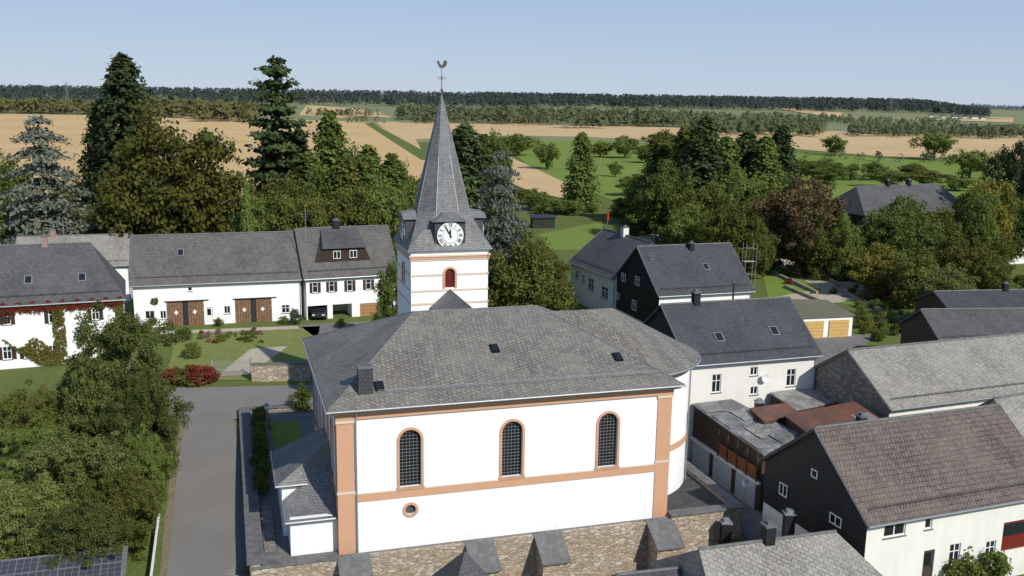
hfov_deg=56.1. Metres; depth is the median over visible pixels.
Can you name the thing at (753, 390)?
window
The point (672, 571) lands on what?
house
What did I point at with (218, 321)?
shrub
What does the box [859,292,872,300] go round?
shrub
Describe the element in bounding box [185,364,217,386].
shrub
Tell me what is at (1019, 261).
house
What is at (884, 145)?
field
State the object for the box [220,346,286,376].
gravel path
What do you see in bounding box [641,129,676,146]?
orchard tree
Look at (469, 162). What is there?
conifer tree
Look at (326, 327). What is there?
pavement
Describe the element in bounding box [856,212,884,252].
leafy tree
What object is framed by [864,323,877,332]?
shrub
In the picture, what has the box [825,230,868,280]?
leafy tree
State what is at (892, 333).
shrub
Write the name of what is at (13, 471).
leafy tree
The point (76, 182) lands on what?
leafy tree
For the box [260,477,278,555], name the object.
pavement
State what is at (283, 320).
shrub
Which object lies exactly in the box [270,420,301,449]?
lawn
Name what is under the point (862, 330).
shrub
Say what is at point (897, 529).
window
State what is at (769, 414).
shed
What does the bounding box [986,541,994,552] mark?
window
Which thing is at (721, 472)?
garage door
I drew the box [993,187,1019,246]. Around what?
birch tree
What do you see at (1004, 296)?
outbuilding
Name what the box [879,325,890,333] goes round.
shrub
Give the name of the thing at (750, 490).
garage door
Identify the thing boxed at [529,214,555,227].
garden hut
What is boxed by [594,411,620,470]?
window
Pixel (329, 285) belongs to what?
window
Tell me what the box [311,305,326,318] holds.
parked car
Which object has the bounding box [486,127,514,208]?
leafy tree
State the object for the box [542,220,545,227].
door
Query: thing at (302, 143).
conifer tree
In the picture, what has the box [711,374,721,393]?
window
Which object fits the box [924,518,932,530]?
window
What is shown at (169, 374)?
shrub
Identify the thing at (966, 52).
sky
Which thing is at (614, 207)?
shrub
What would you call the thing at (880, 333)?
shrub
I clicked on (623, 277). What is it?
window
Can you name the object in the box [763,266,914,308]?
garden lawn
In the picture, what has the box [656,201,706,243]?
leafy tree
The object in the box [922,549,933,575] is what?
door
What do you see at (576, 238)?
lawn
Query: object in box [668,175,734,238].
leafy tree
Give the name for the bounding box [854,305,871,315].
shrub
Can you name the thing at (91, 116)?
conifer tree
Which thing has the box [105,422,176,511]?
leafy tree
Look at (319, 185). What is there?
leafy tree
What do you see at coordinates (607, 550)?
retaining wall
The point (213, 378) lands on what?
shrub
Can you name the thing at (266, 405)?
street lamp
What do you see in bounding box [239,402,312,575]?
churchyard wall
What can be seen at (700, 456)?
garage door
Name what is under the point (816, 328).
garage door
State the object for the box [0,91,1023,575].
ground
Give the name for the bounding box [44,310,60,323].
window
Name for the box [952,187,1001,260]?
birch tree
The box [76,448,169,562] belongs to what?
leafy tree
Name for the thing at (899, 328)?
shrub
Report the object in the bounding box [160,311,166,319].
window
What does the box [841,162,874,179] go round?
orchard tree
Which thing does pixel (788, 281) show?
shrub
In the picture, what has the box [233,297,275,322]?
door
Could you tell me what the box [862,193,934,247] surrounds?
leafy tree
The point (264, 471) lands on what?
shrub
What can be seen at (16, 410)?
leafy tree
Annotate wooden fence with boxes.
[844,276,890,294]
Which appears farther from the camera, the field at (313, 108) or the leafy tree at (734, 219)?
the field at (313, 108)
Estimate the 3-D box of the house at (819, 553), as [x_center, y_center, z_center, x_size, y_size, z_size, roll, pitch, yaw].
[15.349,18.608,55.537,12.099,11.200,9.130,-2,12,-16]
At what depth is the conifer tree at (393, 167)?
143.49 m
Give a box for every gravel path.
[160,326,298,333]
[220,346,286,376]
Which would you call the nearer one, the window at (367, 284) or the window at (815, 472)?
the window at (815, 472)
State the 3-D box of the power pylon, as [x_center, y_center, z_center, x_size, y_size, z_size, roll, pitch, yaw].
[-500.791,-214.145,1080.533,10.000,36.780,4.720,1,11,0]
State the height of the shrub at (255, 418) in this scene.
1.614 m
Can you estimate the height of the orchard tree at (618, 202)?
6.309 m
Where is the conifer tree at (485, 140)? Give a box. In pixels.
[476,134,512,222]
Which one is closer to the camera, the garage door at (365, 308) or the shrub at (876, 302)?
the garage door at (365, 308)
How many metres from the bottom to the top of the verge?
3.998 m
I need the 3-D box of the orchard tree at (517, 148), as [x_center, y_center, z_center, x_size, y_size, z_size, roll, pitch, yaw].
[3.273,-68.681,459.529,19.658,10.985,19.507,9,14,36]
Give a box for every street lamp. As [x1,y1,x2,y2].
[264,403,269,443]
[741,479,748,534]
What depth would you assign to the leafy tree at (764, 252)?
150.44 m
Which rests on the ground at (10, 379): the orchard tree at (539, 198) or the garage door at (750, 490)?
the orchard tree at (539, 198)
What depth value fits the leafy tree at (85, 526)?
53.08 m
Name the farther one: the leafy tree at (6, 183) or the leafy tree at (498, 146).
the leafy tree at (498, 146)
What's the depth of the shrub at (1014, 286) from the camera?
138.97 m
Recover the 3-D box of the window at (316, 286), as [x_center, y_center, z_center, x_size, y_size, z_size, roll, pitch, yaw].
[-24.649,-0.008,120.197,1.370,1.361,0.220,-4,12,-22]
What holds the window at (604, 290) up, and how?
in the house at (598, 260)
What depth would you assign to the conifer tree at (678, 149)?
204.83 m
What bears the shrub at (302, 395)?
on the churchyard
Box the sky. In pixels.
[0,0,1023,106]
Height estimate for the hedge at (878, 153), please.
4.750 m
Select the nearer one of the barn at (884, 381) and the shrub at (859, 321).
the barn at (884, 381)
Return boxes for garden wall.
[773,272,817,293]
[784,285,821,299]
[811,271,851,288]
[832,285,882,311]
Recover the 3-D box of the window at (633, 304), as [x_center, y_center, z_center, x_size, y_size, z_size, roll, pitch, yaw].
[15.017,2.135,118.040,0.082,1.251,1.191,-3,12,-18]
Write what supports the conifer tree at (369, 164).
on the ground at (10, 379)
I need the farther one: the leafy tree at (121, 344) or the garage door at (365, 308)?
the garage door at (365, 308)
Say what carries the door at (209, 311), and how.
in the barn at (206, 278)
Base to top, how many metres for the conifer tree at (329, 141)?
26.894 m
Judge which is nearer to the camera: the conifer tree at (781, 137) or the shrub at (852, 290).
the shrub at (852, 290)
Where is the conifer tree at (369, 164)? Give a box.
[353,144,382,188]
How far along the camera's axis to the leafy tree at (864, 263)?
138.72 m
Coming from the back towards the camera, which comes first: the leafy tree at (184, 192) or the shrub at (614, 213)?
the shrub at (614, 213)
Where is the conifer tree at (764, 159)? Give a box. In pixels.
[741,135,790,191]
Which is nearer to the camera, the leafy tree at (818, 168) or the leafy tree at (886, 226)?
the leafy tree at (886, 226)
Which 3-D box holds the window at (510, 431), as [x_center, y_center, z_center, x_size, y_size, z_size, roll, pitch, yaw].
[-0.013,10.263,61.427,1.750,4.040,0.380,-2,12,-16]
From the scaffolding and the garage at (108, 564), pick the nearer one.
the garage at (108, 564)
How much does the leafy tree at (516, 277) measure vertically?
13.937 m
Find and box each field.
[0,114,424,199]
[299,105,379,117]
[337,112,392,117]
[375,122,1023,158]
[505,158,567,197]
[764,106,1012,121]
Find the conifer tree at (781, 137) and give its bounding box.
[771,125,809,224]
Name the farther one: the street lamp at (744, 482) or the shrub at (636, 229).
the shrub at (636, 229)
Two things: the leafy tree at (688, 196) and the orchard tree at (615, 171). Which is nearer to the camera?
the leafy tree at (688, 196)
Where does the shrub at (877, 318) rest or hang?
on the ground at (10, 379)
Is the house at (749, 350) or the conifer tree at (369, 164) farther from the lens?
the conifer tree at (369, 164)
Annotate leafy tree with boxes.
[0,148,33,223]
[0,195,32,244]
[0,379,78,473]
[0,413,70,498]
[0,459,84,559]
[5,496,135,575]
[16,421,133,552]
[49,207,98,233]
[49,343,99,437]
[52,175,92,212]
[56,322,130,477]
[59,297,195,463]
[70,201,118,233]
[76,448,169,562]
[87,94,253,235]
[96,362,191,491]
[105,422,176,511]
[132,369,180,486]
[212,196,241,231]
[226,194,282,231]
[240,170,318,230]
[263,189,338,230]
[294,161,338,201]
[307,182,386,226]
[314,141,360,162]
[346,170,415,260]
[370,251,397,320]
[399,159,417,184]
[402,172,421,208]
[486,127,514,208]
[488,230,577,310]
[488,249,527,306]
[489,213,533,255]
[521,237,574,299]
[551,269,579,310]
[620,174,642,213]
[631,158,696,241]
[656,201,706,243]
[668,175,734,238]
[696,199,764,272]
[704,167,779,229]
[735,216,780,279]
[738,180,804,226]
[748,173,848,275]
[756,195,791,268]
[795,217,845,280]
[801,155,850,183]
[824,211,862,280]
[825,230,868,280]
[843,241,916,296]
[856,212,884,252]
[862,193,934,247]
[862,211,932,268]
[878,248,947,307]
[887,214,948,280]
[910,199,966,259]
[914,262,980,296]
[915,234,997,288]
[957,249,1016,289]
[966,226,1019,272]
[977,137,1023,199]
[1004,190,1023,264]
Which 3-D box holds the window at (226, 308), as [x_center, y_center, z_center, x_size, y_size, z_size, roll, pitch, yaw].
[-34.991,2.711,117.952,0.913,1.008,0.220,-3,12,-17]
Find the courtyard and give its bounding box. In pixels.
[814,335,870,364]
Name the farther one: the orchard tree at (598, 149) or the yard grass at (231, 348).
the orchard tree at (598, 149)
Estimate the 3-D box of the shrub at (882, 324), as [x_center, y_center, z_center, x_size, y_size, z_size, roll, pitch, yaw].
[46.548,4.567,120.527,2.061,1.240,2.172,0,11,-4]
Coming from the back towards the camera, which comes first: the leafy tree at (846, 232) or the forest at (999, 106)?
the forest at (999, 106)
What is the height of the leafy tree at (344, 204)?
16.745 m
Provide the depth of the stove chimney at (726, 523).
65.31 m
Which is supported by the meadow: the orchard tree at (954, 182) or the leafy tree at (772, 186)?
the orchard tree at (954, 182)
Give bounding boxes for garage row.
[690,399,799,510]
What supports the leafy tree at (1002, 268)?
on the ground at (10, 379)
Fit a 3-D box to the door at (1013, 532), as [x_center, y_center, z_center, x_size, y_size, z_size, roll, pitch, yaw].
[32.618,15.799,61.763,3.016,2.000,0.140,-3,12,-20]
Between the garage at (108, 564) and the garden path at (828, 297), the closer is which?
the garage at (108, 564)
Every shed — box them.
[749,403,797,425]
[770,388,838,411]
[784,401,878,434]
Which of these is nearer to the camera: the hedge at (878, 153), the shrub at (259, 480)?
the shrub at (259, 480)
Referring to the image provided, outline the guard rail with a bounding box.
[149,480,164,575]
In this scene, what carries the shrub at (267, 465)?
on the pavement at (266, 499)
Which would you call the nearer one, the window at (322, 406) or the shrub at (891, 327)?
the window at (322, 406)
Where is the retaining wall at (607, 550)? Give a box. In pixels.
[249,460,745,575]
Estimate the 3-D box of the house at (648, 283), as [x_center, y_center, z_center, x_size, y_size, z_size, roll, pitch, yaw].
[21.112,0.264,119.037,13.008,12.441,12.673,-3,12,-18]
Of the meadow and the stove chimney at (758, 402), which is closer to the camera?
the stove chimney at (758, 402)
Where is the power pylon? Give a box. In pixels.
[65,81,70,113]
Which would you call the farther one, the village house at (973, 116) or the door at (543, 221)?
the village house at (973, 116)
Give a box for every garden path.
[636,233,673,241]
[775,259,889,295]
[778,291,855,302]
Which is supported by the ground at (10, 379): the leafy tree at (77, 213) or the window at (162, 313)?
the leafy tree at (77, 213)
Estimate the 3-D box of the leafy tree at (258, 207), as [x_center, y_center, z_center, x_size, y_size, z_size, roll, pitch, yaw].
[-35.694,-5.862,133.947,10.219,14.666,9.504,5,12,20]
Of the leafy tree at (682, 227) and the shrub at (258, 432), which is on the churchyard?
the shrub at (258, 432)
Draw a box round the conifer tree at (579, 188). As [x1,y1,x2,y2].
[557,131,603,210]
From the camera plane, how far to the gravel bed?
68.78 m
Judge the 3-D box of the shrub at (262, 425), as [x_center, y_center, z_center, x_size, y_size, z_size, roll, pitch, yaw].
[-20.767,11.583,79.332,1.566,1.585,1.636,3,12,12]
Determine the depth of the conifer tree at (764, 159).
197.06 m
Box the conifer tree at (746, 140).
[734,128,757,178]
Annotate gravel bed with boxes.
[667,471,723,513]
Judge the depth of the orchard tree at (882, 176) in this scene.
317.06 m
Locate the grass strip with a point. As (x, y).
(414, 150)
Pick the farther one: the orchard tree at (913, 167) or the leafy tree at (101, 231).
the orchard tree at (913, 167)
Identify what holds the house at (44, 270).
on the ground at (10, 379)
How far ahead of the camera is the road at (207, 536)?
67.79 m
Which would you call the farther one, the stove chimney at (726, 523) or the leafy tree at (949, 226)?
the leafy tree at (949, 226)
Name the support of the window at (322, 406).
in the church
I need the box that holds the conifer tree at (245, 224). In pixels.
[240,179,253,231]
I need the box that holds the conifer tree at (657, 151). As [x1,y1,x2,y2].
[619,138,671,224]
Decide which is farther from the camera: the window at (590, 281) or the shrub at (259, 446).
the window at (590, 281)
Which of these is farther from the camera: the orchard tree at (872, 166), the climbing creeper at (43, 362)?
the orchard tree at (872, 166)
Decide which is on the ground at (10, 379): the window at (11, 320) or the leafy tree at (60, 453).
the leafy tree at (60, 453)
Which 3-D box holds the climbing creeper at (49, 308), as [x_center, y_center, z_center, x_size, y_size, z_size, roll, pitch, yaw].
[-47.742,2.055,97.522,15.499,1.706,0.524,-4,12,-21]
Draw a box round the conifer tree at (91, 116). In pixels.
[73,100,111,207]
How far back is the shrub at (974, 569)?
59.38 m
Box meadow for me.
[509,140,1018,221]
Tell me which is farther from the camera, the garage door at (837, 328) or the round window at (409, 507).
the garage door at (837, 328)
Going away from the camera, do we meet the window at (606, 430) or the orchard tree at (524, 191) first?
the window at (606, 430)
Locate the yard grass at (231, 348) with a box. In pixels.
[165,326,319,379]
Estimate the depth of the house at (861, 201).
192.41 m
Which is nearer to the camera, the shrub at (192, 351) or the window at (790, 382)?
the window at (790, 382)
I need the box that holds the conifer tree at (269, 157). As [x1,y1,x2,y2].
[248,128,291,196]
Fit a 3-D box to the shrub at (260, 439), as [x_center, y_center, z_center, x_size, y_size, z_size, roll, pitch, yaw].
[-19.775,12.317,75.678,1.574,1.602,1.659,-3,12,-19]
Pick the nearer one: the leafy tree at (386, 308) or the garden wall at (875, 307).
the leafy tree at (386, 308)
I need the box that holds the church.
[270,60,700,555]
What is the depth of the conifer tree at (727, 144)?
196.73 m
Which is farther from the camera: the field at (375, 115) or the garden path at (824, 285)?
the field at (375, 115)
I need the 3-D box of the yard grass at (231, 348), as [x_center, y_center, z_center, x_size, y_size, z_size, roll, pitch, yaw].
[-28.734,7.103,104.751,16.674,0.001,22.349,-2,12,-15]
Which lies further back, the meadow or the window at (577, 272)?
the meadow
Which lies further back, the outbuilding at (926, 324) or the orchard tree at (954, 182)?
the orchard tree at (954, 182)
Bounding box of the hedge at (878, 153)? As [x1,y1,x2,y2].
[789,150,946,161]
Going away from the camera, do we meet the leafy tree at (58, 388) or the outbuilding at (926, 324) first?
the leafy tree at (58, 388)
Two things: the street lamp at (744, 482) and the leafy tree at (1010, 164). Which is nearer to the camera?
the street lamp at (744, 482)
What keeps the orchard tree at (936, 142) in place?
on the ground at (10, 379)
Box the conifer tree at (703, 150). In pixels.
[669,116,737,232]
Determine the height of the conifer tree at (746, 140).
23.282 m
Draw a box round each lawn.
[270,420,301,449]
[539,221,602,249]
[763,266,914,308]
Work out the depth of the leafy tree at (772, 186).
173.27 m
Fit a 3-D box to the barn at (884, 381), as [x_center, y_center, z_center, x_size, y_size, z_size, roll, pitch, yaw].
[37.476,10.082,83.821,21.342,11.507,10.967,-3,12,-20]
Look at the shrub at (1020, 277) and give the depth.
147.19 m
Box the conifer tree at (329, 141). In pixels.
[310,110,356,185]
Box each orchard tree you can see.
[501,133,543,155]
[514,187,547,202]
[521,193,556,208]
[532,143,561,168]
[542,199,586,214]
[590,140,615,156]
[605,161,624,176]
[608,135,641,157]
[611,196,628,212]
[615,174,640,191]
[618,205,638,220]
[625,209,649,228]
[632,145,651,161]
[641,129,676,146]
[790,157,809,175]
[819,134,848,155]
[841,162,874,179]
[861,160,890,172]
[862,170,909,184]
[897,162,927,172]
[901,168,952,183]
[908,131,958,159]
[928,176,977,190]
[943,149,991,178]
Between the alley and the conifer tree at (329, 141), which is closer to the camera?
the alley
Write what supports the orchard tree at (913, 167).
on the meadow
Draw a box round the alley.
[687,458,761,539]
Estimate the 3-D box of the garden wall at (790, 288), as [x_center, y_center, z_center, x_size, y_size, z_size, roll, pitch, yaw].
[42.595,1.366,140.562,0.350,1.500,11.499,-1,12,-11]
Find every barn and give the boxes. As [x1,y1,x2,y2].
[129,231,303,326]
[814,332,1023,417]
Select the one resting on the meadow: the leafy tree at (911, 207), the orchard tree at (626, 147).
the orchard tree at (626, 147)
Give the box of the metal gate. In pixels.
[211,358,250,375]
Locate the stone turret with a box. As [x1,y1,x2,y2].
[432,551,487,575]
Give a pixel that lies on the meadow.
(633, 164)
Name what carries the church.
on the churchyard
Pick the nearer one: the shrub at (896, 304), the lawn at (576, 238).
the shrub at (896, 304)
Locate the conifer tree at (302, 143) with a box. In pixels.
[289,128,313,182]
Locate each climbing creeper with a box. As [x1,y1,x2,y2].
[0,296,123,317]
[2,302,125,366]
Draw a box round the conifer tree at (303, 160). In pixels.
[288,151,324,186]
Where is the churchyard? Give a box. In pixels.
[251,417,724,559]
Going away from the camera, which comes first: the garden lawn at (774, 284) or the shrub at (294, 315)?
the shrub at (294, 315)
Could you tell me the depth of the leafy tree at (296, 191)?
138.62 m
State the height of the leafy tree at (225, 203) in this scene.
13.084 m
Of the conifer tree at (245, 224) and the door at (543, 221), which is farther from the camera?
the door at (543, 221)
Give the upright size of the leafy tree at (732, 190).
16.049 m
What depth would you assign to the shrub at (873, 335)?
114.32 m
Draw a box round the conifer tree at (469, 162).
[452,121,503,241]
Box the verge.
[159,421,249,575]
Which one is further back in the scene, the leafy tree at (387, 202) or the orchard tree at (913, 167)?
the orchard tree at (913, 167)
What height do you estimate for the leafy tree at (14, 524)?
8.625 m
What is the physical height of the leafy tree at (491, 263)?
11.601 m
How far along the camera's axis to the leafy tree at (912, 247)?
140.02 m
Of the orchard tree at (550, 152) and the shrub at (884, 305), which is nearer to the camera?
the shrub at (884, 305)
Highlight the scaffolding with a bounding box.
[742,242,757,287]
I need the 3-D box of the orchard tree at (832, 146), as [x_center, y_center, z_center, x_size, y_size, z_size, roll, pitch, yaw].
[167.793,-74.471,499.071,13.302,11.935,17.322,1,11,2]
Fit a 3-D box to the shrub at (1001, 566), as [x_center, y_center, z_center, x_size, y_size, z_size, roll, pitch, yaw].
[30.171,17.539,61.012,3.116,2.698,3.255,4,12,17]
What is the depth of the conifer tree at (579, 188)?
243.28 m
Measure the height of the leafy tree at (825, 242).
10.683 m
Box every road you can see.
[165,385,312,420]
[166,419,249,575]
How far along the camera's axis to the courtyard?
112.56 m
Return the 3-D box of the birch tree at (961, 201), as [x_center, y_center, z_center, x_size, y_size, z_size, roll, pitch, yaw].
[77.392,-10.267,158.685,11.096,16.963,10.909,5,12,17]
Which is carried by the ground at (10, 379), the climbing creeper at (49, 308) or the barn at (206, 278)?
the barn at (206, 278)
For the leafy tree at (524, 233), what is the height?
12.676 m
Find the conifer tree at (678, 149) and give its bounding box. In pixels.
[657,124,697,196]
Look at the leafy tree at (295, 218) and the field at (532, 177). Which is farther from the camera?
the field at (532, 177)
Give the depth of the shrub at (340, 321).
117.26 m
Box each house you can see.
[0,234,125,369]
[294,218,396,319]
[567,225,654,309]
[610,566,682,575]
[615,241,755,322]
[643,280,822,458]
[649,519,882,575]
[758,403,1023,575]
[830,178,956,229]
[970,115,977,118]
[978,392,1023,437]
[1009,223,1023,263]
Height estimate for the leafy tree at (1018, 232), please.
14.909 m
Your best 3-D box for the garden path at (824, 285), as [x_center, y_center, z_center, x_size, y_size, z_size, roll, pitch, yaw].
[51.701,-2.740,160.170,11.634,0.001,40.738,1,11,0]
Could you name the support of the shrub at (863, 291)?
on the garden lawn at (774, 284)
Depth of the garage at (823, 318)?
115.92 m
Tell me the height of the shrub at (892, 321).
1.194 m
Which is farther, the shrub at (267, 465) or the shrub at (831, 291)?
the shrub at (831, 291)
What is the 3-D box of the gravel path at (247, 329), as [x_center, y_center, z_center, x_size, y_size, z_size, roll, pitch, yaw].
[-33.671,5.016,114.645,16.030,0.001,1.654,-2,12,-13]
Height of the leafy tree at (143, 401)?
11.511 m
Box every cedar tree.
[0,115,107,244]
[472,150,536,298]
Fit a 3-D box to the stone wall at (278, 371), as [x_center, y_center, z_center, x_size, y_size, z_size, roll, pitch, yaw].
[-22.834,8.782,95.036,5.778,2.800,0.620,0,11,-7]
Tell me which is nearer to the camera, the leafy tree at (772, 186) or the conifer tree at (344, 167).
the conifer tree at (344, 167)
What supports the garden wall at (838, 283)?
on the ground at (10, 379)
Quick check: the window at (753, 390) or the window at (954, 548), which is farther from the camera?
the window at (753, 390)
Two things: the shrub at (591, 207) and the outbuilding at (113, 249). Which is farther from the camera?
the shrub at (591, 207)
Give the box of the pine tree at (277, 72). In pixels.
[232,55,316,210]
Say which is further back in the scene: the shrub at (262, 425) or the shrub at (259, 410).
the shrub at (259, 410)
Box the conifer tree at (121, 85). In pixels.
[81,51,164,224]
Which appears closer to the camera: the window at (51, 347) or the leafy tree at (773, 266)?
the window at (51, 347)
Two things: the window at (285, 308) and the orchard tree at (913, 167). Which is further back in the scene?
the orchard tree at (913, 167)
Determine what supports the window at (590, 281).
in the house at (598, 260)
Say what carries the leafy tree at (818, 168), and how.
on the meadow
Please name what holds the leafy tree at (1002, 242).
on the ground at (10, 379)
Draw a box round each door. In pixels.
[164,299,208,325]
[206,307,212,322]
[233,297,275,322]
[360,302,378,315]
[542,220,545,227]
[692,441,709,474]
[712,455,731,491]
[734,471,755,508]
[804,321,823,337]
[828,320,848,336]
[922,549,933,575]
[1001,519,1023,550]
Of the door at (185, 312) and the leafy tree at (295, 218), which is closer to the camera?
the door at (185, 312)
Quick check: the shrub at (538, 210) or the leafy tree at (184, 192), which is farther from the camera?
the shrub at (538, 210)
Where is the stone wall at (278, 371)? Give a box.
[250,362,310,381]
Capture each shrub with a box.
[161,365,184,384]
[170,364,195,383]
[171,369,206,386]
[174,326,192,341]
[180,342,201,358]
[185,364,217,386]
[197,364,220,383]
[212,337,219,342]
[213,317,223,325]
[248,449,268,469]
[249,427,268,443]
[250,412,268,427]
[250,442,268,458]
[250,464,270,484]
[251,405,269,420]
[251,421,270,433]
[251,435,270,450]
[252,457,271,478]
[253,471,271,492]
[278,316,288,323]
[286,382,311,410]
[289,307,303,324]
[335,318,346,325]
[530,203,543,213]
[587,202,597,212]
[610,210,618,216]
[611,204,621,211]
[616,213,625,218]
[622,223,641,234]
[627,225,637,236]
[636,219,654,233]
[784,278,792,283]
[829,288,837,293]
[848,287,856,293]
[852,315,874,325]
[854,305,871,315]
[855,288,870,297]
[855,300,865,307]
[857,313,873,327]
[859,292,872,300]
[859,326,867,334]
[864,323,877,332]
[869,299,884,307]
[869,333,884,340]
[872,316,882,322]
[873,329,886,341]
[874,312,889,320]
[875,320,888,327]
[879,303,888,310]
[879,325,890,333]
[884,318,897,324]
[886,323,896,330]
[887,300,901,308]
[890,329,898,335]
[894,322,901,332]
[942,546,987,575]
[978,548,1013,575]
[1009,282,1021,288]
[1011,274,1023,288]
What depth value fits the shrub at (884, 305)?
131.30 m
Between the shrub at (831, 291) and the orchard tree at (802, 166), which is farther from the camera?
the orchard tree at (802, 166)
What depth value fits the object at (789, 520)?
61.21 m
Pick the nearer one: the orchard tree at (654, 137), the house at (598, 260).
the house at (598, 260)
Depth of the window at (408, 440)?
59.67 m
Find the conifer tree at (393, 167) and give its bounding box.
[376,152,413,247]
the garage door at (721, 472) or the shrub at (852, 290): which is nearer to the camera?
the garage door at (721, 472)
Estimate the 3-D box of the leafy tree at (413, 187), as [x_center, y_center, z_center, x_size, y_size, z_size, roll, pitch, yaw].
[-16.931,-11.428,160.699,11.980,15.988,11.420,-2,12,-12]
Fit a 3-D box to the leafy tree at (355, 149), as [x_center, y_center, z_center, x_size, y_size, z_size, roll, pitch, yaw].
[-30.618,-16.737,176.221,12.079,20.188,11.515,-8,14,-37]
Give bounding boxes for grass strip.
[365,123,426,159]
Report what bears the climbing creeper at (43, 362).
attached to the house at (44, 270)
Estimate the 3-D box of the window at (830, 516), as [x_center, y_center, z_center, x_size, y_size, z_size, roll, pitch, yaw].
[20.082,14.408,59.587,0.082,0.673,1.099,-3,12,-20]
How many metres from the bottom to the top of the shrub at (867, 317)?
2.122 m
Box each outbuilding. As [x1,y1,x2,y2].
[15,228,132,300]
[897,307,1023,343]
[911,281,1023,312]
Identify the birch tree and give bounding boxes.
[948,174,1016,252]
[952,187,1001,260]
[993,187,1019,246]
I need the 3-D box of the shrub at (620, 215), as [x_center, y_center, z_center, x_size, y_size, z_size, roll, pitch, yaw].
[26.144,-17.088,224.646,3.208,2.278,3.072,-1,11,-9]
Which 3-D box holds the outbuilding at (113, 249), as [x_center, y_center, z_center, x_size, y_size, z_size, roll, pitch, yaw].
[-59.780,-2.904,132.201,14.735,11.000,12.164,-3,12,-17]
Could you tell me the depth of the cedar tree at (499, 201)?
123.08 m
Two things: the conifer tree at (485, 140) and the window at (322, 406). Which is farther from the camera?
the conifer tree at (485, 140)
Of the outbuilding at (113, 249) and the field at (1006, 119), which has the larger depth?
the field at (1006, 119)
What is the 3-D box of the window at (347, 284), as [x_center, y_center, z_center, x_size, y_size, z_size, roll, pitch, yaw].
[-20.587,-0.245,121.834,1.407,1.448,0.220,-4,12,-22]
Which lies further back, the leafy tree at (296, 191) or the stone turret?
the leafy tree at (296, 191)
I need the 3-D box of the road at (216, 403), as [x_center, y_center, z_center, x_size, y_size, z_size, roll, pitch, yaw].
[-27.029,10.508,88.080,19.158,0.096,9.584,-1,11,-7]
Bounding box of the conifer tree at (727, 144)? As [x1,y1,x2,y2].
[704,136,747,213]
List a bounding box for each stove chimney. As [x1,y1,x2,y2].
[719,517,732,543]
[754,398,764,406]
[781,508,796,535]
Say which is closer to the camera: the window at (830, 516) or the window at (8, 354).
the window at (830, 516)
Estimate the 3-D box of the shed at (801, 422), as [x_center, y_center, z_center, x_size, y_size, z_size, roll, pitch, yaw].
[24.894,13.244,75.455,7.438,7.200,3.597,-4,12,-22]
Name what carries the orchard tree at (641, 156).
on the meadow
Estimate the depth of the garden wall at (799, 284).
147.35 m
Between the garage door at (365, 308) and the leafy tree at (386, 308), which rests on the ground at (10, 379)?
the leafy tree at (386, 308)
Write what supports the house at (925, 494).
on the ground at (10, 379)
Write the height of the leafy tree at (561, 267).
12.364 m
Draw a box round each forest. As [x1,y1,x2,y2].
[0,84,990,116]
[0,95,683,126]
[306,103,1023,137]
[971,103,1023,109]
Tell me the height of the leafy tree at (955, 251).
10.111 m
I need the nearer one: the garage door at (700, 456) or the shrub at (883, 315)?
the garage door at (700, 456)
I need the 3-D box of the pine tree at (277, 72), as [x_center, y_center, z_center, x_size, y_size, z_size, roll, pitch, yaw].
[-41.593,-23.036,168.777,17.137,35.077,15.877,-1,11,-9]
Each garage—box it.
[0,546,127,575]
[792,299,854,337]
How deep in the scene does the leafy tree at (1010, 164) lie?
188.14 m
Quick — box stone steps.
[260,505,275,551]
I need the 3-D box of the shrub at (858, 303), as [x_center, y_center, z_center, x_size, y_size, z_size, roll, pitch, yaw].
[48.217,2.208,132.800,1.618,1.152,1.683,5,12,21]
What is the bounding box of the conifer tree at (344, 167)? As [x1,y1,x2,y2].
[320,156,362,224]
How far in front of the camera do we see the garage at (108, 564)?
51.76 m
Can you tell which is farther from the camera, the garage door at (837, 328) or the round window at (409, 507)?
the garage door at (837, 328)
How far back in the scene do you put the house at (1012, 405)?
67.66 m
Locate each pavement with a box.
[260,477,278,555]
[299,321,369,334]
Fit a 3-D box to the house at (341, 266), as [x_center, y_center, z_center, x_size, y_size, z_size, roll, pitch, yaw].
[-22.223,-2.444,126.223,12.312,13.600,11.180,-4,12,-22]
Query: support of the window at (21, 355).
in the house at (44, 270)
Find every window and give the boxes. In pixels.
[0,312,7,324]
[0,312,14,325]
[0,346,16,360]
[19,346,35,358]
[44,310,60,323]
[44,345,60,357]
[87,308,102,320]
[145,311,154,319]
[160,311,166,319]
[224,306,230,313]
[281,305,289,313]
[310,282,320,293]
[315,385,318,427]
[322,406,325,431]
[326,281,336,292]
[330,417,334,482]
[344,280,355,291]
[363,279,373,289]
[397,427,424,490]
[403,502,418,516]
[499,419,524,480]
[575,270,578,279]
[587,278,593,291]
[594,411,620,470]
[600,286,607,300]
[621,272,625,281]
[632,299,635,310]
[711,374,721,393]
[749,367,758,376]
[749,386,758,395]
[779,481,787,497]
[785,369,795,387]
[811,468,817,479]
[829,512,841,528]
[882,523,906,539]
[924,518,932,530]
[948,543,960,565]
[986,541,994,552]
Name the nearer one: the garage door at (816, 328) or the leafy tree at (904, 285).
the garage door at (816, 328)

